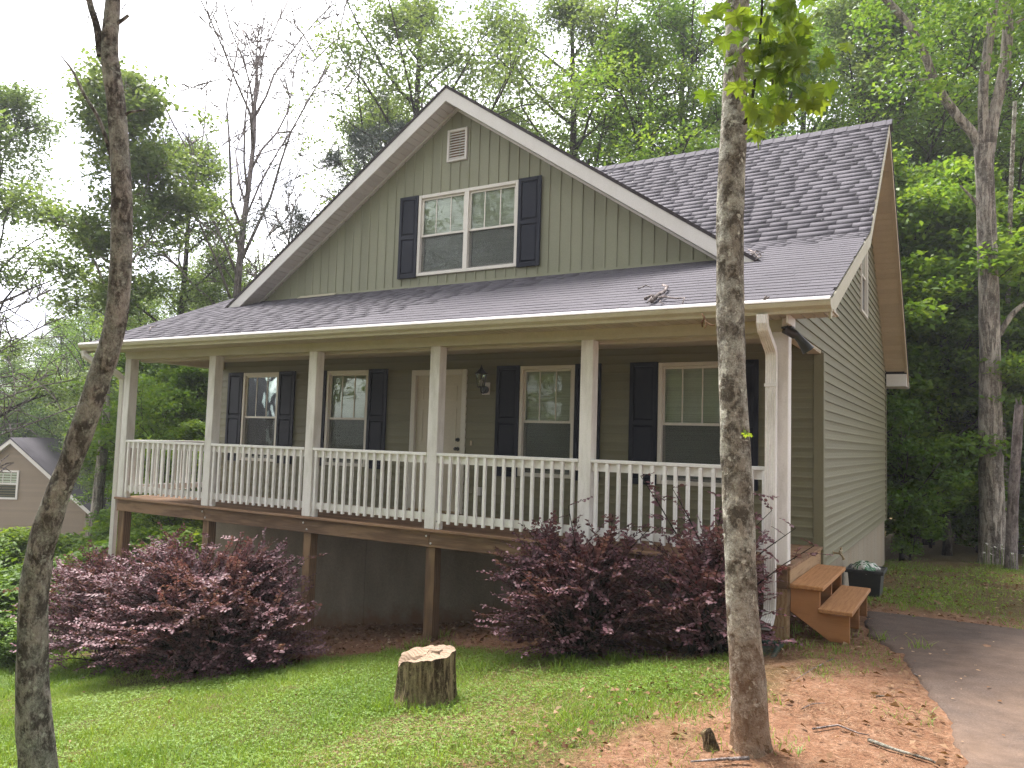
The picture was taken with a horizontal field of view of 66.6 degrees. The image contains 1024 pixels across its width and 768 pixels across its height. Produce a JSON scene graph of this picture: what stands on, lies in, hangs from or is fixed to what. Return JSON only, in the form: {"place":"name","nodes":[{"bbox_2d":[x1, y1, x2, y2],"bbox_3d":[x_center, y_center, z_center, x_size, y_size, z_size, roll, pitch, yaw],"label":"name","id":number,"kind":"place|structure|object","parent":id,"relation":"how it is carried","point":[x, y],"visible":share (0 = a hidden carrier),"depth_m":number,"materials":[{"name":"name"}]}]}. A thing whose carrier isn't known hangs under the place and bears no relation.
{"place":"outdoors","nodes":[
{"label":"outdoors","id":0,"kind":"place"},
{"bbox_2d":[0,634,154,698],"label":"tall grass","id":1,"kind":"structure","parent":0,"point":[57,673],"depth_m":10.53,"materials":[{"name":"green plant"}]},
{"bbox_2d":[0,600,938,767],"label":"lawn grass","id":2,"kind":"structure","parent":0,"point":[280,679],"depth_m":6.34,"materials":[{"name":"green plant"}]},
{"bbox_2d":[0,518,1023,767],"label":"ground","id":3,"kind":"structure","parent":0,"point":[964,558],"depth_m":5.76,"materials":[{"name":"soil"}]},
{"bbox_2d":[0,577,19,662],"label":"weedy shrub","id":4,"kind":"object","parent":3,"relation":"on","point":[8,599],"visible":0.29,"depth_m":12.17,"materials":[{"name":"green plant"}]},
{"bbox_2d":[0,533,19,574],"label":"weedy shrub","id":5,"kind":"object","parent":3,"relation":"on","point":[6,556],"visible":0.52,"depth_m":15.14,"materials":[{"name":"green plant"}]},
{"bbox_2d":[0,363,27,443],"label":"woodland tree","id":6,"kind":"object","parent":3,"relation":"on","point":[3,380],"visible":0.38,"depth_m":46.14,"materials":[{"name":"green plant"}]},
{"bbox_2d":[0,526,31,572],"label":"weedy shrub","id":7,"kind":"object","parent":3,"relation":"on","point":[15,535],"visible":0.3,"depth_m":15.77,"materials":[{"name":"green plant"}]},
{"bbox_2d":[0,341,53,444],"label":"woodland tree","id":8,"kind":"object","parent":3,"relation":"on","point":[8,392],"visible":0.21,"depth_m":46.88,"materials":[{"name":"green plant"}]},
{"bbox_2d":[0,617,61,668],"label":"weedy shrub","id":9,"kind":"object","parent":3,"relation":"on","point":[10,628],"visible":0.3,"depth_m":11.46,"materials":[{"name":"green plant"}]},
{"bbox_2d":[0,564,70,632],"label":"weedy shrub","id":10,"kind":"object","parent":3,"relation":"on","point":[8,575],"visible":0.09,"depth_m":13.20,"materials":[{"name":"green plant"}]},
{"bbox_2d":[13,377,66,437],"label":"woodland tree","id":11,"kind":"object","parent":3,"relation":"on","point":[34,425],"visible":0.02,"depth_m":45.37,"materials":[{"name":"green plant"}]},
{"bbox_2d":[6,400,78,437],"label":"woodland tree","id":12,"kind":"object","parent":3,"relation":"on","point":[17,434],"depth_m":44.94,"materials":[{"name":"green plant"}]},
{"bbox_2d":[0,557,86,620],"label":"weedy shrub","id":13,"kind":"object","parent":3,"relation":"on","point":[54,564],"visible":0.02,"depth_m":14.37,"materials":[{"name":"green plant"}]},
{"bbox_2d":[15,527,72,562],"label":"weedy shrub","id":14,"kind":"object","parent":3,"relation":"on","point":[57,552],"visible":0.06,"depth_m":16.71,"materials":[{"name":"green plant"}]},
{"bbox_2d":[0,316,93,437],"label":"woodland tree","id":15,"kind":"object","parent":3,"relation":"on","point":[52,345],"visible":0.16,"depth_m":44.84,"materials":[{"name":"green plant"}]},
{"bbox_2d":[0,437,111,537],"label":"neighbour house","id":16,"kind":"structure","parent":3,"relation":"on","point":[24,482],"depth_m":37.97,"materials":[{"name":"beige"}]},
{"bbox_2d":[0,470,19,499],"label":"window","id":17,"kind":"structure","parent":16,"relation":"in","point":[15,496],"depth_m":37.89,"materials":[{"name":"white paint"}]},
{"bbox_2d":[0,77,114,417],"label":"woodland tree","id":18,"kind":"object","parent":3,"relation":"on","point":[15,101],"visible":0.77,"depth_m":24.63,"materials":[{"name":"green plant"}]},
{"bbox_2d":[3,298,118,452],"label":"woodland tree","id":19,"kind":"object","parent":3,"relation":"on","point":[72,348],"visible":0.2,"depth_m":41.13,"materials":[{"name":"green plant"}]},
{"bbox_2d":[0,256,138,488],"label":"dead tree","id":20,"kind":"object","parent":3,"relation":"on","point":[11,344],"visible":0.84,"depth_m":22.27,"materials":[{"name":"grey plant"}]},
{"bbox_2d":[21,359,118,469],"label":"woodland tree","id":21,"kind":"object","parent":3,"relation":"on","point":[47,400],"visible":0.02,"depth_m":43.03,"materials":[{"name":"green plant"}]},
{"bbox_2d":[15,0,144,767],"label":"leaning tree","id":22,"kind":"object","parent":3,"relation":"on","point":[35,739],"visible":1,"depth_m":4.81,"materials":[{"name":"grey plant"}]},
{"bbox_2d":[57,532,106,552],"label":"weedy shrub","id":23,"kind":"object","parent":3,"relation":"on","point":[70,536],"visible":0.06,"depth_m":17.79,"materials":[{"name":"green plant"}]},
{"bbox_2d":[43,340,123,508],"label":"woodland tree","id":24,"kind":"object","parent":3,"relation":"on","point":[67,406],"visible":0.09,"depth_m":37.45,"materials":[{"name":"green plant"}]},
{"bbox_2d":[1,536,198,677],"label":"purple bush","id":25,"kind":"object","parent":3,"relation":"on","point":[73,613],"visible":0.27,"depth_m":10.63,"materials":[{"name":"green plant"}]},
{"bbox_2d":[40,288,169,452],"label":"woodland tree","id":26,"kind":"object","parent":3,"relation":"on","point":[100,329],"visible":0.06,"depth_m":29.78,"materials":[{"name":"green plant"}]},
{"bbox_2d":[34,352,179,534],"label":"woodland tree","id":27,"kind":"object","parent":3,"relation":"on","point":[121,363],"visible":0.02,"depth_m":24.12,"materials":[{"name":"green plant"}]},
{"bbox_2d":[58,362,160,504],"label":"woodland tree","id":28,"kind":"object","parent":3,"relation":"on","point":[91,482],"visible":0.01,"depth_m":27.69,"materials":[{"name":"green plant"}]},
{"bbox_2d":[61,537,161,625],"bbox_3d":[-7.886,3.978,15.520,2.387,2.044,2.546,5,-5,-40],"label":"undergrowth shrub","id":29,"kind":"object","parent":3,"relation":"on","point":[105,544],"visible":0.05,"depth_m":15.01,"materials":[{"name":"green plant"}]},
{"bbox_2d":[0,46,234,538],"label":"slim tree","id":30,"kind":"object","parent":3,"relation":"on","point":[150,163],"visible":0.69,"depth_m":20.40,"materials":[{"name":"green plant"}]},
{"bbox_2d":[71,508,176,545],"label":"undergrowth shrub","id":31,"kind":"object","parent":3,"relation":"on","point":[102,527],"visible":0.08,"depth_m":17.26,"materials":[{"name":"green plant"}]},
{"bbox_2d":[73,363,197,438],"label":"woodland tree","id":32,"kind":"object","parent":3,"relation":"on","point":[151,367],"depth_m":23.11,"materials":[{"name":"green plant"}]},
{"bbox_2d":[83,365,205,530],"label":"woodland tree","id":33,"kind":"object","parent":3,"relation":"on","point":[162,375],"visible":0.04,"depth_m":21.46,"materials":[{"name":"green plant"}]},
{"bbox_2d":[116,526,175,575],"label":"undergrowth shrub","id":34,"kind":"object","parent":3,"relation":"on","point":[143,535],"visible":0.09,"depth_m":15.73,"materials":[{"name":"green plant"}]},
{"bbox_2d":[33,132,260,409],"bbox_3d":[-10.554,-0.821,25.168,8.014,14.655,7.624,-2,-6,43],"label":"woodland tree","id":35,"kind":"object","parent":3,"relation":"on","point":[182,308],"visible":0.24,"depth_m":25.16,"materials":[{"name":"green plant"}]},
{"bbox_2d":[86,363,207,482],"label":"woodland tree","id":36,"kind":"object","parent":3,"relation":"on","point":[103,436],"visible":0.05,"depth_m":19.31,"materials":[{"name":"green plant"}]},
{"bbox_2d":[105,518,202,569],"bbox_3d":[-7.131,3.981,15.957,2.653,2.271,2.829,3,-4,-17],"label":"undergrowth shrub","id":37,"kind":"object","parent":3,"relation":"on","point":[165,527],"visible":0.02,"depth_m":16.32,"materials":[{"name":"green plant"}]},
{"bbox_2d":[101,366,208,528],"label":"woodland tree","id":38,"kind":"object","parent":3,"relation":"on","point":[193,410],"visible":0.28,"depth_m":18.23,"materials":[{"name":"green plant"}]},
{"bbox_2d":[112,418,205,561],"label":"woodland tree","id":39,"kind":"object","parent":3,"relation":"on","point":[194,429],"visible":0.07,"depth_m":17.14,"materials":[{"name":"green plant"}]},
{"bbox_2d":[134,525,201,582],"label":"undergrowth shrub","id":40,"kind":"object","parent":3,"relation":"on","point":[197,537],"visible":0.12,"depth_m":15.54,"materials":[{"name":"green plant"}]},
{"bbox_2d":[113,241,258,384],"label":"woodland tree","id":41,"kind":"object","parent":3,"relation":"on","point":[201,265],"visible":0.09,"depth_m":29.13,"materials":[{"name":"green plant"}]},
{"bbox_2d":[62,522,330,683],"bbox_3d":[-3.668,2.638,9.541,3.589,1.841,2.723,-1,-5,30],"label":"purple bush","id":42,"kind":"object","parent":3,"relation":"on","point":[201,641],"visible":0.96,"depth_m":9.18,"materials":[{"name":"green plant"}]},
{"bbox_2d":[70,0,361,303],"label":"dead tree","id":43,"kind":"object","parent":3,"relation":"on","point":[256,64],"visible":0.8,"depth_m":24.30,"materials":[{"name":"grey plant"}]},
{"bbox_2d":[228,166,332,294],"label":"dead tree","id":44,"kind":"object","parent":3,"relation":"on","point":[288,197],"visible":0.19,"depth_m":27.53,"materials":[{"name":"grey wood"}]},
{"bbox_2d":[240,81,413,246],"bbox_3d":[-3.751,-1.250,22.193,7.353,14.658,9.479,2,-4,-6],"label":"pine tree","id":45,"kind":"object","parent":3,"relation":"on","point":[362,140],"visible":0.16,"depth_m":21.57,"materials":[{"name":"green plant"}]},
{"bbox_2d":[258,94,412,269],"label":"woodland tree","id":46,"kind":"object","parent":3,"relation":"on","point":[367,120],"visible":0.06,"depth_m":30.59,"materials":[{"name":"green plant"}]},
{"bbox_2d":[0,644,815,767],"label":"clover","id":47,"kind":"object","parent":3,"relation":"on","point":[362,722],"visible":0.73,"depth_m":6.20,"materials":[{"name":"green plant"}]},
{"bbox_2d":[298,81,542,199],"bbox_3d":[-3.161,-2.728,31.933,10.814,20.380,10.955,0,-4,21],"label":"woodland tree","id":48,"kind":"object","parent":3,"relation":"on","point":[322,184],"visible":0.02,"depth_m":29.54,"materials":[{"name":"green plant"}]},
{"bbox_2d":[391,645,456,711],"bbox_3d":[-0.716,2.453,6.482,0.610,0.507,0.595,2,-4,-8],"label":"tree stump","id":49,"kind":"object","parent":3,"relation":"on","point":[427,674],"visible":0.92,"depth_m":6.30,"materials":[{"name":"brown wood"}]},
{"bbox_2d":[270,0,611,214],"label":"woodland tree","id":50,"kind":"object","parent":3,"relation":"on","point":[414,21],"visible":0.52,"depth_m":25.34,"materials":[{"name":"green plant"}]},
{"bbox_2d":[78,85,909,646],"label":"house","id":51,"kind":"structure","parent":3,"relation":"on","point":[438,347],"depth_m":11.28,"materials":[{"name":"green plastic"}]},
{"bbox_2d":[239,372,278,461],"bbox_3d":[-4.510,0.589,14.018,0.916,1.585,0.110,-1,-5,30],"label":"window","id":52,"kind":"structure","parent":51,"relation":"in","point":[260,390],"depth_m":14.06,"materials":[{"name":"white glass"}]},
{"bbox_2d":[324,370,368,466],"bbox_3d":[-2.735,0.568,12.981,0.918,1.585,0.110,-1,-5,30],"label":"window","id":53,"kind":"structure","parent":51,"relation":"in","point":[354,379],"depth_m":13.05,"materials":[{"name":"white glass"}]},
{"bbox_2d":[415,375,461,510],"bbox_3d":[-1.153,0.894,11.998,0.873,2.064,0.126,-1,-5,30],"label":"door","id":54,"kind":"structure","parent":51,"relation":"in","point":[453,393],"depth_m":11.97,"materials":[{"name":"white paint"}]},
{"bbox_2d":[416,180,518,276],"bbox_3d":[-0.689,-2.373,12.051,1.846,1.307,0.110,-1,-5,30],"label":"window","id":55,"kind":"structure","parent":51,"relation":"in","point":[458,236],"depth_m":12.03,"materials":[{"name":"white glass"}]},
{"bbox_2d":[517,365,574,478],"bbox_3d":[0.505,0.530,11.089,0.881,1.585,0.110,-1,-5,30],"label":"window","id":56,"kind":"structure","parent":51,"relation":"in","point":[539,404],"depth_m":11.15,"materials":[{"name":"glass"}]},
{"bbox_2d":[637,284,684,303],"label":"fallen branch","id":57,"kind":"object","parent":51,"relation":"on","point":[653,298],"visible":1,"depth_m":8.23,"materials":[{"name":"grey wood"}]},
{"bbox_2d":[656,361,721,486],"bbox_3d":[2.319,0.509,10.030,0.897,1.585,0.110,-1,-5,30],"label":"window","id":58,"kind":"structure","parent":51,"relation":"in","point":[669,402],"depth_m":10.10,"materials":[{"name":"grey glass"}]},
{"bbox_2d":[860,252,867,318],"bbox_3d":[5.869,-1.831,13.086,0.110,1.379,0.903,-1,-5,30],"label":"window","id":59,"kind":"structure","parent":51,"relation":"in","point":[864,265],"depth_m":13.38,"materials":[{"name":"white plastic"}]},
{"bbox_2d":[426,87,600,152],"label":"woodland tree","id":60,"kind":"object","parent":3,"relation":"on","point":[506,114],"visible":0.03,"depth_m":30.19,"materials":[{"name":"green plant"}]},
{"bbox_2d":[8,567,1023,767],"bbox_3d":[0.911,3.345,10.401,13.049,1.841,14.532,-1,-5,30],"label":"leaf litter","id":61,"kind":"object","parent":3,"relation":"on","point":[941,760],"visible":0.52,"depth_m":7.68,"materials":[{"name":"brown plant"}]},
{"bbox_2d":[472,496,683,658],"bbox_3d":[0.677,1.951,7.807,2.111,1.629,1.891,2,-4,-6],"label":"purple bush","id":62,"kind":"object","parent":3,"relation":"on","point":[571,585],"visible":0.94,"depth_m":7.63,"materials":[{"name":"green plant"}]},
{"bbox_2d":[437,0,721,167],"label":"woodland tree","id":63,"kind":"object","parent":3,"relation":"on","point":[568,12],"visible":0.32,"depth_m":25.26,"materials":[{"name":"green plant"}]},
{"bbox_2d":[527,99,699,165],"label":"woodland tree","id":64,"kind":"object","parent":3,"relation":"on","point":[595,139],"visible":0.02,"depth_m":29.50,"materials":[{"name":"green plant"}]},
{"bbox_2d":[283,615,963,767],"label":"pine straw","id":65,"kind":"object","parent":3,"relation":"on","point":[769,662],"visible":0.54,"depth_m":5.45,"materials":[{"name":"brown plant"}]},
{"bbox_2d":[528,10,776,166],"bbox_3d":[3.847,-2.680,22.205,8.188,16.232,9.493,2,-4,-9],"label":"woodland tree","id":66,"kind":"object","parent":3,"relation":"on","point":[632,47],"visible":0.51,"depth_m":22.13,"materials":[{"name":"green plant"}]},
{"bbox_2d":[624,135,719,477],"bbox_3d":[5.506,-0.653,20.182,8.402,11.089,8.179,3,-4,-13],"label":"woodland tree","id":67,"kind":"object","parent":3,"relation":"on","point":[703,147],"depth_m":19.41,"materials":[{"name":"green plant"}]},
{"bbox_2d":[542,0,805,166],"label":"woodland tree","id":68,"kind":"object","parent":3,"relation":"on","point":[694,48],"visible":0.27,"depth_m":25.19,"materials":[{"name":"green plant"}]},
{"bbox_2d":[700,728,719,751],"bbox_3d":[1.171,2.097,4.603,0.114,0.127,0.093,-1,-5,30],"label":"root stub","id":69,"kind":"object","parent":3,"relation":"on","point":[709,739],"visible":1,"depth_m":4.58,"materials":[{"name":"brown plant"}]},
{"bbox_2d":[691,756,749,762],"bbox_3d":[1.163,2.099,4.363,0.331,0.040,0.024,2,-4,-2],"label":"stick","id":70,"kind":"object","parent":3,"relation":"on","point":[740,758],"visible":1,"depth_m":4.36,"materials":[{"name":"grey wood"}]},
{"bbox_2d":[616,472,832,657],"bbox_3d":[1.952,1.715,7.264,1.904,1.706,1.438,-1,-5,30],"label":"purple bush","id":71,"kind":"object","parent":3,"relation":"on","point":[697,564],"visible":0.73,"depth_m":7.20,"materials":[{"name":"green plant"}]},
{"bbox_2d":[643,55,862,149],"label":"woodland tree","id":72,"kind":"object","parent":3,"relation":"on","point":[712,129],"visible":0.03,"depth_m":30.13,"materials":[{"name":"green plant"}]},
{"bbox_2d":[762,639,783,656],"bbox_3d":[2.226,2.412,7.020,0.344,0.118,0.680,-1,-5,30],"label":"splash block","id":73,"kind":"object","parent":3,"relation":"on","point":[776,648],"depth_m":7.08,"materials":[{"name":"grey concrete"}]},
{"bbox_2d":[693,0,854,758],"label":"maple tree","id":74,"kind":"object","parent":3,"relation":"on","point":[781,60],"visible":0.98,"depth_m":4.61,"materials":[{"name":"grey plant"}]},
{"bbox_2d":[678,0,936,141],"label":"woodland tree","id":75,"kind":"object","parent":3,"relation":"on","point":[837,95],"visible":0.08,"depth_m":26.97,"materials":[{"name":"green plant"}]},
{"bbox_2d":[695,10,944,179],"bbox_3d":[8.079,-3.303,24.176,10.086,17.246,8.699,0,-5,25],"label":"woodland tree","id":76,"kind":"object","parent":3,"relation":"on","point":[813,66],"visible":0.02,"depth_m":23.56,"materials":[{"name":"green plant"}]},
{"bbox_2d":[790,564,870,643],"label":"porch steps","id":77,"kind":"structure","parent":3,"relation":"on","point":[827,604],"depth_m":7.45,"materials":[{"name":"brown wood"}]},
{"bbox_2d":[747,126,962,472],"bbox_3d":[7.333,-0.845,20.750,8.179,11.089,8.402,2,-4,-2],"label":"woodland tree","id":78,"kind":"object","parent":3,"relation":"on","point":[904,251],"visible":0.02,"depth_m":18.98,"materials":[{"name":"green plant"}]},
{"bbox_2d":[845,564,886,596],"bbox_3d":[4.779,2.672,10.513,0.470,0.382,0.570,-1,-5,30],"label":"planter bin","id":79,"kind":"object","parent":3,"relation":"on","point":[873,581],"visible":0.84,"depth_m":10.30,"materials":[{"name":"black plastic"}]},
{"bbox_2d":[851,560,880,574],"bbox_3d":[4.768,2.470,10.512,0.372,0.155,0.496,-1,-5,30],"label":"soil bag","id":80,"kind":"object","parent":79,"relation":"in","point":[864,565],"visible":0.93,"depth_m":10.39,"materials":[{"name":"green plastic"}]},
{"bbox_2d":[768,0,1023,537],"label":"woodland tree","id":81,"kind":"object","parent":3,"relation":"on","point":[936,128],"visible":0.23,"depth_m":23.84,"materials":[{"name":"green plant"}]},
{"bbox_2d":[867,738,940,765],"bbox_3d":[2.265,2.129,4.506,0.047,0.027,0.430,5,-5,-34],"label":"stick","id":82,"kind":"object","parent":3,"relation":"on","point":[875,742],"visible":1,"depth_m":4.52,"materials":[{"name":"wood"}]},
{"bbox_2d":[805,0,1023,191],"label":"woodland tree","id":83,"kind":"object","parent":3,"relation":"on","point":[866,56],"visible":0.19,"depth_m":25.45,"materials":[{"name":"green plant"}]},
{"bbox_2d":[884,498,951,560],"bbox_3d":[8.756,3.224,16.884,1.326,1.476,1.415,3,-4,-23],"label":"undergrowth shrub","id":84,"kind":"object","parent":3,"relation":"on","point":[904,527],"visible":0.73,"depth_m":16.88,"materials":[{"name":"green plant"}]},
{"bbox_2d":[826,0,1023,524],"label":"woodland tree","id":85,"kind":"object","parent":3,"relation":"on","point":[963,67],"visible":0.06,"depth_m":27.50,"materials":[{"name":"green plant"}]},
{"bbox_2d":[884,389,977,560],"bbox_3d":[8.678,2.052,17.135,2.620,3.943,2.910,0,-5,25],"label":"undergrowth shrub","id":86,"kind":"object","parent":3,"relation":"on","point":[900,413],"visible":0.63,"depth_m":16.88,"materials":[{"name":"green plant"}]},
{"bbox_2d":[841,0,1023,564],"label":"forked oak","id":87,"kind":"object","parent":3,"relation":"on","point":[991,487],"visible":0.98,"depth_m":16.84,"materials":[{"name":"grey plant"}]},
{"bbox_2d":[892,493,977,547],"bbox_3d":[11.371,3.289,20.711,2.081,2.409,2.312,5,-5,-35],"label":"undergrowth shrub","id":88,"kind":"object","parent":3,"relation":"on","point":[954,519],"visible":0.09,"depth_m":20.23,"materials":[{"name":"green plant"}]},
{"bbox_2d":[867,558,1023,628],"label":"rough grass","id":89,"kind":"structure","parent":3,"relation":"on","point":[943,586],"depth_m":11.22,"materials":[{"name":"green plant"}]},
{"bbox_2d":[886,142,1007,508],"bbox_3d":[8.944,-0.878,20.869,8.532,11.014,7.451,1,-4,10],"label":"woodland tree","id":90,"kind":"object","parent":3,"relation":"on","point":[917,330],"visible":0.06,"depth_m":18.35,"materials":[{"name":"green plant"}]},
{"bbox_2d":[870,0,1023,203],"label":"woodland tree","id":91,"kind":"object","parent":3,"relation":"on","point":[1009,96],"visible":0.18,"depth_m":24.26,"materials":[{"name":"green plant"}]},
{"bbox_2d":[886,179,1023,553],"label":"woodland tree","id":92,"kind":"object","parent":3,"relation":"on","point":[922,275],"visible":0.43,"depth_m":17.82,"materials":[{"name":"green plant"}]},
{"bbox_2d":[887,235,1023,555],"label":"woodland tree","id":93,"kind":"object","parent":3,"relation":"on","point":[1011,366],"visible":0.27,"depth_m":18.34,"materials":[{"name":"green plant"}]},
{"bbox_2d":[933,500,978,552],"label":"undergrowth shrub","id":94,"kind":"object","parent":3,"relation":"on","point":[973,514],"visible":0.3,"depth_m":19.75,"materials":[{"name":"green plant"}]},
{"bbox_2d":[891,156,1023,533],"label":"woodland tree","id":95,"kind":"object","parent":3,"relation":"on","point":[1017,280],"visible":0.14,"depth_m":18.98,"materials":[{"name":"green plant"}]},
{"bbox_2d":[898,151,1023,544],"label":"woodland tree","id":96,"kind":"object","parent":3,"relation":"on","point":[929,168],"visible":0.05,"depth_m":20.08,"materials":[{"name":"green plant"}]},
{"bbox_2d":[908,201,1023,553],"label":"woodland tree","id":97,"kind":"object","parent":3,"relation":"on","point":[1009,417],"visible":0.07,"depth_m":18.83,"materials":[{"name":"green plant"}]},
{"bbox_2d":[914,24,1023,196],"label":"woodland tree","id":98,"kind":"object","parent":3,"relation":"on","point":[1021,63],"visible":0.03,"depth_m":28.77,"materials":[{"name":"green plant"}]},
{"bbox_2d":[949,244,1023,491],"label":"woodland tree","id":99,"kind":"object","parent":3,"relation":"on","point":[1017,301],"visible":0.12,"depth_m":18.34,"materials":[{"name":"green plant"}]},
{"bbox_2d":[1002,101,1016,516],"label":"tree trunk","id":100,"kind":"object","parent":3,"relation":"on","point":[1011,180],"visible":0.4,"depth_m":18.46,"materials":[{"name":"brown plant"}]},
{"bbox_2d":[1005,396,1023,569],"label":"broken snag","id":101,"kind":"object","parent":3,"relation":"on","point":[1011,537],"visible":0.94,"depth_m":15.43,"materials":[{"name":"grey wood"}]},
{"bbox_2d":[1018,487,1023,550],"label":"undergrowth shrub","id":102,"kind":"object","parent":3,"relation":"on","point":[1021,521],"visible":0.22,"depth_m":18.64,"materials":[{"name":"green plant"}]},
{"bbox_2d":[0,0,1023,391],"label":"sky","id":103,"kind":"structure","parent":0,"point":[33,33],"materials":[{"name":"white"}]},
{"bbox_2d":[864,611,1023,767],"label":"driveway","id":104,"kind":"structure","parent":0,"point":[981,718],"depth_m":5.96,"materials":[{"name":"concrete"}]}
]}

